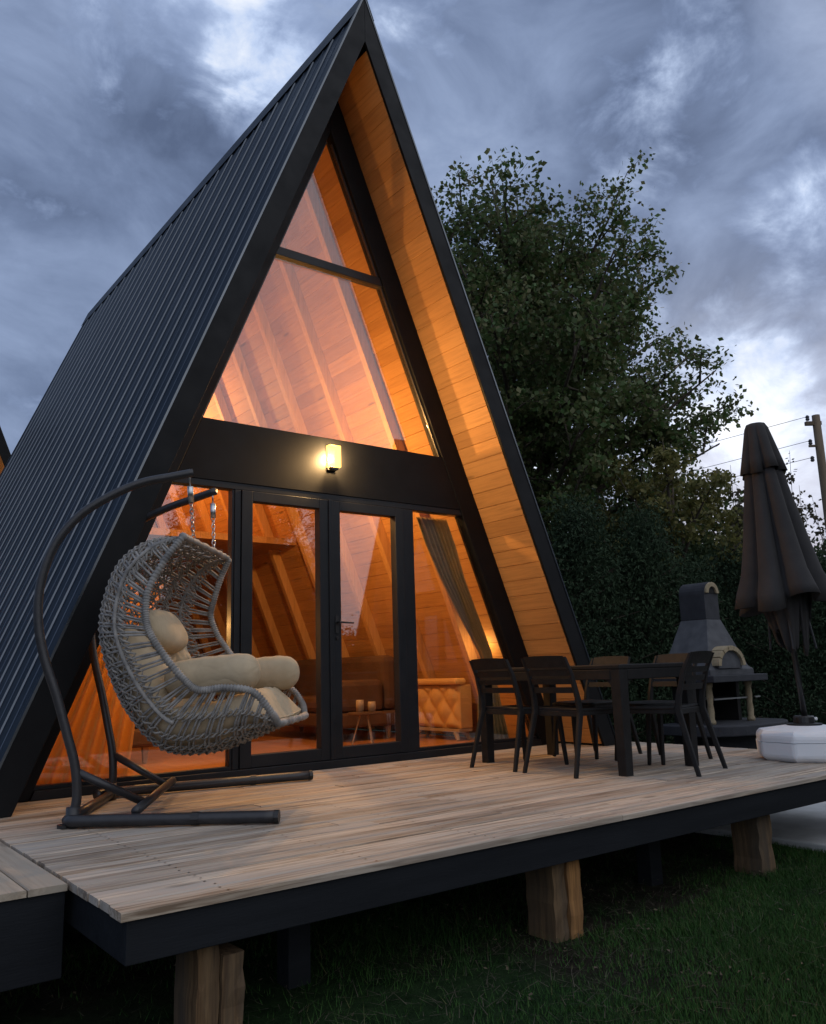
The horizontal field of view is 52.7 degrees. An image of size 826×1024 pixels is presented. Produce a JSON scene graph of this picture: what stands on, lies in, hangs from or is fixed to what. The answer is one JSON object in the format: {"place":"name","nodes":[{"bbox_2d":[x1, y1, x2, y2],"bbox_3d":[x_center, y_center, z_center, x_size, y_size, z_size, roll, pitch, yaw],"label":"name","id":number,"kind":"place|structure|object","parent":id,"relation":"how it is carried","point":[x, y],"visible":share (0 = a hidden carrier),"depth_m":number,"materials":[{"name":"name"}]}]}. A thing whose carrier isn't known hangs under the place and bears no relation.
{"place":"outdoors","nodes":[
{"label":"outdoors","id":0,"kind":"place"},
{"bbox_2d":[0,728,825,1023],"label":"ground","id":1,"kind":"structure","parent":0,"point":[30,1011],"depth_m":3.57,"materials":[{"name":"green plant"}]},
{"bbox_2d":[0,427,10,473],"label":"frame cabin","id":2,"kind":"object","parent":1,"relation":"on","point":[5,454],"depth_m":15.09,"materials":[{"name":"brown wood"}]},
{"bbox_2d":[0,842,67,991],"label":"side deck","id":3,"kind":"structure","parent":1,"relation":"on","point":[32,901],"depth_m":3.02,"materials":[{"name":"brown wood"}]},
{"bbox_2d":[0,0,614,817],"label":"frame cabin","id":4,"kind":"object","parent":1,"relation":"on","point":[278,308],"visible":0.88,"depth_m":7.71,"materials":[{"name":"metal"}]},
{"bbox_2d":[36,580,162,784],"bbox_3d":[-2.192,1.176,5.848,0.875,1.424,0.080,7,-14,-37],"label":"curtain","id":5,"kind":"object","parent":4,"relation":"hanging from","point":[84,715],"visible":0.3,"depth_m":5.76,"materials":[{"name":"fabric"}]},
{"bbox_2d":[34,489,233,789],"bbox_3d":[-1.922,0.802,5.923,1.357,2.104,0.070,7,-14,-37],"label":"window","id":6,"kind":"structure","parent":4,"relation":"in","point":[230,572],"depth_m":6.29,"materials":[{"name":"black metal"}]},
{"bbox_2d":[132,727,155,763],"bbox_3d":[-3.100,1.842,7.745,0.820,0.900,1.900,7,-14,-37],"label":"sofa","id":7,"kind":"object","parent":4,"relation":"on","point":[141,742],"visible":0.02,"depth_m":7.12,"materials":[{"name":"brown fabric"}]},
{"bbox_2d":[238,490,330,768],"bbox_3d":[-1.013,0.902,6.591,0.796,2.101,0.082,7,-14,-37],"label":"door","id":8,"kind":"structure","parent":4,"relation":"in","point":[322,752],"depth_m":6.62,"materials":[{"name":"black metal"}]},
{"bbox_2d":[202,142,439,456],"bbox_3d":[-0.749,-2.044,7.455,2.385,2.906,0.085,7,-14,-37],"label":"window","id":9,"kind":"structure","parent":4,"relation":"in","point":[283,254],"depth_m":7.54,"materials":[{"name":"clear glass"}]},
{"bbox_2d":[326,444,340,470],"bbox_3d":[-0.675,-0.459,7.050,0.110,0.223,0.080,7,-14,-37],"label":"wall lamp","id":10,"kind":"object","parent":4,"relation":"attached to","point":[333,457],"visible":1,"depth_m":7.02,"materials":[{"name":"glass"}]},
{"bbox_2d":[281,655,394,737],"bbox_3d":[-1.109,2.176,9.806,0.820,0.900,2.100,7,-14,-37],"label":"sofa","id":11,"kind":"object","parent":4,"relation":"on","point":[366,679],"visible":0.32,"depth_m":9.19,"materials":[{"name":"brown fabric"}]},
{"bbox_2d":[348,711,382,744],"bbox_3d":[-0.474,2.169,8.335,0.350,0.327,0.350,7,-14,-37],"label":"side table","id":12,"kind":"object","parent":4,"relation":"on","point":[363,713],"visible":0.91,"depth_m":8.28,"materials":[{"name":"brown wood"}]},
{"bbox_2d":[356,700,363,711],"bbox_3d":[-0.533,1.948,8.362,0.084,0.120,0.084,7,-14,-37],"label":"candle holder","id":13,"kind":"object","parent":12,"relation":"on","point":[359,705],"visible":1,"depth_m":8.33,"materials":[{"name":"beige glass"}]},
{"bbox_2d":[368,701,375,711],"bbox_3d":[-0.415,1.959,8.388,0.084,0.100,0.084,7,-14,-37],"label":"candle holder","id":14,"kind":"object","parent":12,"relation":"on","point":[371,706],"visible":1,"depth_m":8.36,"materials":[{"name":"beige glass"}]},
{"bbox_2d":[328,500,408,759],"bbox_3d":[-0.377,0.967,7.033,0.783,2.101,0.142,7,-14,-37],"label":"door","id":15,"kind":"structure","parent":4,"relation":"in","point":[338,751],"depth_m":7.03,"materials":[{"name":"black metal"}]},
{"bbox_2d":[418,678,472,740],"bbox_3d":[0.292,2.101,8.896,0.240,0.637,0.820,7,-14,-37],"label":"tufted bench","id":16,"kind":"object","parent":4,"relation":"on","point":[445,704],"visible":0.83,"depth_m":8.72,"materials":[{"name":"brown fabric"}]},
{"bbox_2d":[416,517,508,740],"bbox_3d":[0.482,1.133,7.905,1.045,2.124,0.061,7,-14,-37],"label":"curtain","id":17,"kind":"object","parent":4,"relation":"hanging from","point":[439,542],"visible":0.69,"depth_m":7.94,"materials":[{"name":"grey fabric"}]},
{"bbox_2d":[411,510,537,750],"bbox_3d":[0.570,1.087,7.806,1.454,2.104,0.070,7,-14,-37],"label":"window","id":18,"kind":"structure","parent":4,"relation":"in","point":[535,737],"depth_m":7.38,"materials":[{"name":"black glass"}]},
{"bbox_2d":[0,742,825,1023],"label":"wooden deck","id":19,"kind":"structure","parent":1,"relation":"on","point":[333,843],"depth_m":3.92,"materials":[{"name":"brown wood"}]},
{"bbox_2d":[33,469,312,829],"bbox_3d":[-1.425,0.808,5.185,1.426,1.909,1.783,-1,-11,-1],"label":"swing stand","id":20,"kind":"object","parent":19,"relation":"on","point":[75,816],"visible":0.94,"depth_m":4.45,"materials":[{"name":"black metal"}]},
{"bbox_2d":[98,477,308,755],"bbox_3d":[-1.230,0.605,4.942,1.113,1.606,1.046,-2,-11,3],"label":"hanging chair","id":21,"kind":"object","parent":20,"relation":"hanging from","point":[187,546],"visible":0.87,"depth_m":4.51,"materials":[{"name":"wicker"}]},
{"bbox_2d":[151,687,300,749],"bbox_3d":[-1.083,1.191,4.821,0.741,0.334,0.897,-2,-11,3],"label":"seat cushion","id":22,"kind":"object","parent":21,"relation":"in","point":[282,704],"visible":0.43,"depth_m":4.47,"materials":[{"name":"beige fabric"}]},
{"bbox_2d":[105,622,211,735],"bbox_3d":[-1.510,0.985,4.888,0.459,0.668,0.900,-2,-11,3],"label":"back cushion","id":23,"kind":"object","parent":22,"relation":"on","point":[182,654],"visible":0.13,"depth_m":4.55,"materials":[{"name":"beige fabric"}]},
{"bbox_2d":[139,609,187,653],"bbox_3d":[-1.463,0.705,4.907,0.219,0.257,0.480,-2,-11,3],"label":"head pillow","id":24,"kind":"object","parent":23,"relation":"on","point":[169,630],"visible":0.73,"depth_m":4.78,"materials":[{"name":"beige fabric"}]},
{"bbox_2d":[164,653,260,698],"bbox_3d":[-1.097,0.898,4.562,0.527,0.236,0.213,-2,-11,3],"label":"bolster cushion","id":25,"kind":"object","parent":22,"relation":"on","point":[237,669],"visible":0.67,"depth_m":4.48,"materials":[{"name":"beige fabric"}]},
{"bbox_2d":[223,656,299,694],"bbox_3d":[-0.976,1.010,5.155,0.552,0.232,0.216,-2,-11,3],"label":"bolster cushion","id":26,"kind":"object","parent":22,"relation":"on","point":[281,672],"visible":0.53,"depth_m":5.07,"materials":[{"name":"beige fabric"}]},
{"bbox_2d":[469,658,568,771],"bbox_3d":[0.792,1.532,6.398,0.604,0.813,0.494,7,-14,-37],"label":"garden chair","id":27,"kind":"object","parent":19,"relation":"on","point":[520,710],"visible":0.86,"depth_m":6.32,"materials":[{"name":"grey plastic"}]},
{"bbox_2d":[521,656,612,778],"bbox_3d":[1.137,1.440,5.972,0.604,0.813,0.494,7,-14,-38],"label":"garden chair","id":28,"kind":"object","parent":19,"relation":"on","point":[577,712],"visible":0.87,"depth_m":5.86,"materials":[{"name":"grey plastic"}]},
{"bbox_2d":[477,662,698,776],"bbox_3d":[1.302,1.558,6.418,0.840,0.738,1.460,7,-14,-37],"label":"dining table","id":29,"kind":"object","parent":19,"relation":"on","point":[618,677],"visible":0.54,"depth_m":5.94,"materials":[{"name":"black wood"}]},
{"bbox_2d":[552,656,642,758],"bbox_3d":[1.533,1.635,7.050,0.604,0.813,0.494,7,-14,-39],"label":"garden chair","id":30,"kind":"object","parent":19,"relation":"on","point":[587,702],"visible":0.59,"depth_m":7.00,"materials":[{"name":"grey plastic"}]},
{"bbox_2d":[614,653,712,764],"bbox_3d":[1.935,1.527,6.551,0.604,0.813,0.494,6,-13,-35],"label":"garden chair","id":31,"kind":"object","parent":19,"relation":"on","point":[658,730],"visible":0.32,"depth_m":6.67,"materials":[{"name":"grey plastic"}]},
{"bbox_2d":[629,651,727,776],"bbox_3d":[1.812,1.403,5.885,0.604,0.813,0.494,-11,-14,39],"label":"garden chair","id":32,"kind":"object","parent":19,"relation":"on","point":[678,708],"visible":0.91,"depth_m":5.78,"materials":[{"name":"grey plastic"}]},
{"bbox_2d":[756,715,825,762],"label":"umbrella stand","id":33,"kind":"object","parent":19,"relation":"on","point":[800,739],"visible":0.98,"depth_m":6.08,"materials":[{"name":"white plastic"}]},
{"bbox_2d":[735,422,825,715],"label":"parasol","id":34,"kind":"object","parent":33,"relation":"in","point":[782,585],"visible":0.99,"depth_m":6.34,"materials":[{"name":"grey fabric"}]},
{"bbox_2d":[16,833,825,1023],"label":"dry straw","id":35,"kind":"object","parent":1,"relation":"on","point":[413,915],"visible":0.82,"depth_m":3.61,"materials":[{"name":"plant"}]},
{"bbox_2d":[42,833,824,1020],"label":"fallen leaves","id":36,"kind":"object","parent":1,"relation":"on","point":[529,994],"visible":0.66,"depth_m":3.70,"materials":[{"name":"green plant"}]},
{"bbox_2d":[549,519,620,741],"bbox_3d":[3.138,2.149,13.704,3.190,4.196,3.268,-8,-12,30],"label":"evergreen shrub","id":37,"kind":"object","parent":1,"relation":"on","point":[613,531],"depth_m":13.70,"materials":[{"name":"green plant"}]},
{"bbox_2d":[430,146,758,640],"bbox_3d":[2.170,-1.155,16.721,8.944,11.166,8.128,7,-14,-37],"label":"leafy tree","id":38,"kind":"object","parent":1,"relation":"on","point":[548,349],"visible":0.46,"depth_m":14.70,"materials":[{"name":"green plant"}]},
{"bbox_2d":[541,482,673,742],"bbox_3d":[2.222,1.597,11.373,2.756,4.158,2.484,7,-14,-37],"label":"evergreen shrub","id":39,"kind":"object","parent":1,"relation":"on","point":[579,571],"visible":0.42,"depth_m":11.23,"materials":[{"name":"green plant"}]},
{"bbox_2d":[560,538,676,743],"bbox_3d":[2.918,2.001,11.758,2.436,3.341,2.702,9,-15,-44],"label":"evergreen shrub","id":40,"kind":"object","parent":1,"relation":"on","point":[637,685],"visible":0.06,"depth_m":11.40,"materials":[{"name":"green plant"}]},
{"bbox_2d":[600,483,670,741],"bbox_3d":[4.019,2.001,14.388,3.210,4.838,3.133,-6,-12,22],"label":"evergreen shrub","id":41,"kind":"object","parent":1,"relation":"on","point":[626,502],"visible":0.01,"depth_m":14.48,"materials":[{"name":"green plant"}]},
{"bbox_2d":[588,441,743,621],"bbox_3d":[4.192,1.318,13.307,3.013,4.902,3.123,-3,-11,9],"label":"leafy tree","id":42,"kind":"object","parent":1,"relation":"on","point":[717,477],"visible":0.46,"depth_m":13.07,"materials":[{"name":"green plant"}]},
{"bbox_2d":[588,487,746,743],"bbox_3d":[3.397,1.657,11.508,2.241,3.996,2.486,-10,-14,37],"label":"evergreen shrub","id":43,"kind":"object","parent":1,"relation":"on","point":[644,544],"visible":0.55,"depth_m":11.40,"materials":[{"name":"green plant"}]},
{"bbox_2d":[633,540,777,743],"bbox_3d":[4.010,1.984,11.569,2.324,3.218,2.095,-5,-11,15],"label":"evergreen shrub","id":44,"kind":"object","parent":1,"relation":"on","point":[699,573],"visible":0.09,"depth_m":11.62,"materials":[{"name":"green plant"}]},
{"bbox_2d":[657,513,765,647],"bbox_3d":[4.606,2.013,13.303,2.918,4.236,2.848,-3,-11,8],"label":"evergreen shrub","id":45,"kind":"object","parent":1,"relation":"on","point":[705,542],"visible":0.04,"depth_m":13.24,"materials":[{"name":"green plant"}]},
{"bbox_2d":[654,582,787,748],"bbox_3d":[3.354,1.828,8.925,1.490,2.170,0.920,7,-14,-37],"label":"garden barbecue","id":46,"kind":"object","parent":1,"relation":"on","point":[701,627],"visible":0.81,"depth_m":8.92,"materials":[{"name":"concrete"}]},
{"bbox_2d":[722,465,743,549],"bbox_3d":[6.014,1.508,14.841,1.189,4.871,0.789,7,-14,-37],"label":"sapling","id":47,"kind":"object","parent":1,"relation":"on","point":[739,490],"visible":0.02,"depth_m":14.94,"materials":[{"name":"green plant"}]},
{"bbox_2d":[698,536,797,722],"bbox_3d":[4.679,1.991,12.165,2.162,3.421,1.948,-2,-11,0],"label":"evergreen shrub","id":48,"kind":"object","parent":1,"relation":"on","point":[731,571],"visible":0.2,"depth_m":12.06,"materials":[{"name":"green plant"}]},
{"bbox_2d":[699,490,809,550],"bbox_3d":[6.636,1.916,16.665,2.935,4.844,2.969,-4,-11,10],"label":"leafy tree","id":49,"kind":"object","parent":1,"relation":"on","point":[741,498],"depth_m":16.71,"materials":[{"name":"green plant"}]},
{"bbox_2d":[696,801,825,851],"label":"concrete path","id":50,"kind":"structure","parent":1,"relation":"on","point":[804,827],"depth_m":6.11,"materials":[{"name":"grey concrete"}]},
{"bbox_2d":[729,451,806,549],"bbox_3d":[6.226,1.372,14.284,1.120,4.916,1.317,7,-14,-37],"label":"sapling","id":51,"kind":"object","parent":1,"relation":"on","point":[791,478],"visible":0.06,"depth_m":14.57,"materials":[{"name":"green plant"}]},
{"bbox_2d":[732,622,816,718],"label":"evergreen shrub","id":52,"kind":"object","parent":1,"relation":"on","point":[769,662],"visible":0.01,"depth_m":12.27,"materials":[{"name":"green plant"}]},
{"bbox_2d":[729,551,825,723],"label":"evergreen shrub","id":53,"kind":"object","parent":1,"relation":"on","point":[785,665],"visible":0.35,"depth_m":11.04,"materials":[{"name":"green plant"}]},
{"bbox_2d":[745,539,825,724],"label":"evergreen shrub","id":54,"kind":"object","parent":1,"relation":"on","point":[823,566],"visible":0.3,"depth_m":11.02,"materials":[{"name":"green plant"}]},
{"bbox_2d":[746,536,825,722],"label":"evergreen shrub","id":55,"kind":"object","parent":1,"relation":"on","point":[818,544],"depth_m":12.36,"materials":[{"name":"green plant"}]},
{"bbox_2d":[792,484,825,550],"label":"sapling","id":56,"kind":"object","parent":1,"relation":"on","point":[798,500],"visible":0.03,"depth_m":15.74,"materials":[{"name":"green plant"}]},
{"bbox_2d":[804,414,825,530],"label":"utility pole","id":57,"kind":"object","parent":1,"relation":"on","point":[816,422],"visible":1,"depth_m":19.58,"materials":[{"name":"brown wood"}]},
{"bbox_2d":[651,417,804,458],"bbox_3d":[-13.851,1.785,32.061,53.098,1.969,0.012,-8,-12,28],"label":"overhead wire","id":58,"kind":"object","parent":57,"relation":"attached to","point":[741,434],"visible":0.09,"depth_m":20.47,"materials":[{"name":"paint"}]},
{"bbox_2d":[681,441,807,473],"bbox_3d":[-13.833,2.364,31.950,53.098,1.969,0.012,-8,-12,28],"label":"overhead wire","id":59,"kind":"object","parent":57,"relation":"attached to","point":[741,458],"visible":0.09,"depth_m":20.47,"materials":[{"name":"paint"}]},
{"bbox_2d":[806,494,825,551],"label":"sapling","id":60,"kind":"object","parent":1,"relation":"on","point":[811,511],"visible":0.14,"depth_m":14.50,"materials":[{"name":"green plant"}]},
{"bbox_2d":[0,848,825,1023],"bbox_3d":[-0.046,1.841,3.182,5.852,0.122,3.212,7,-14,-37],"label":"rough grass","id":61,"kind":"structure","parent":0,"point":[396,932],"depth_m":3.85,"materials":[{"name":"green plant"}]},
{"bbox_2d":[0,0,825,556],"label":"sky","id":62,"kind":"structure","parent":0,"point":[113,113],"materials":[{"name":"grey"}]}
]}

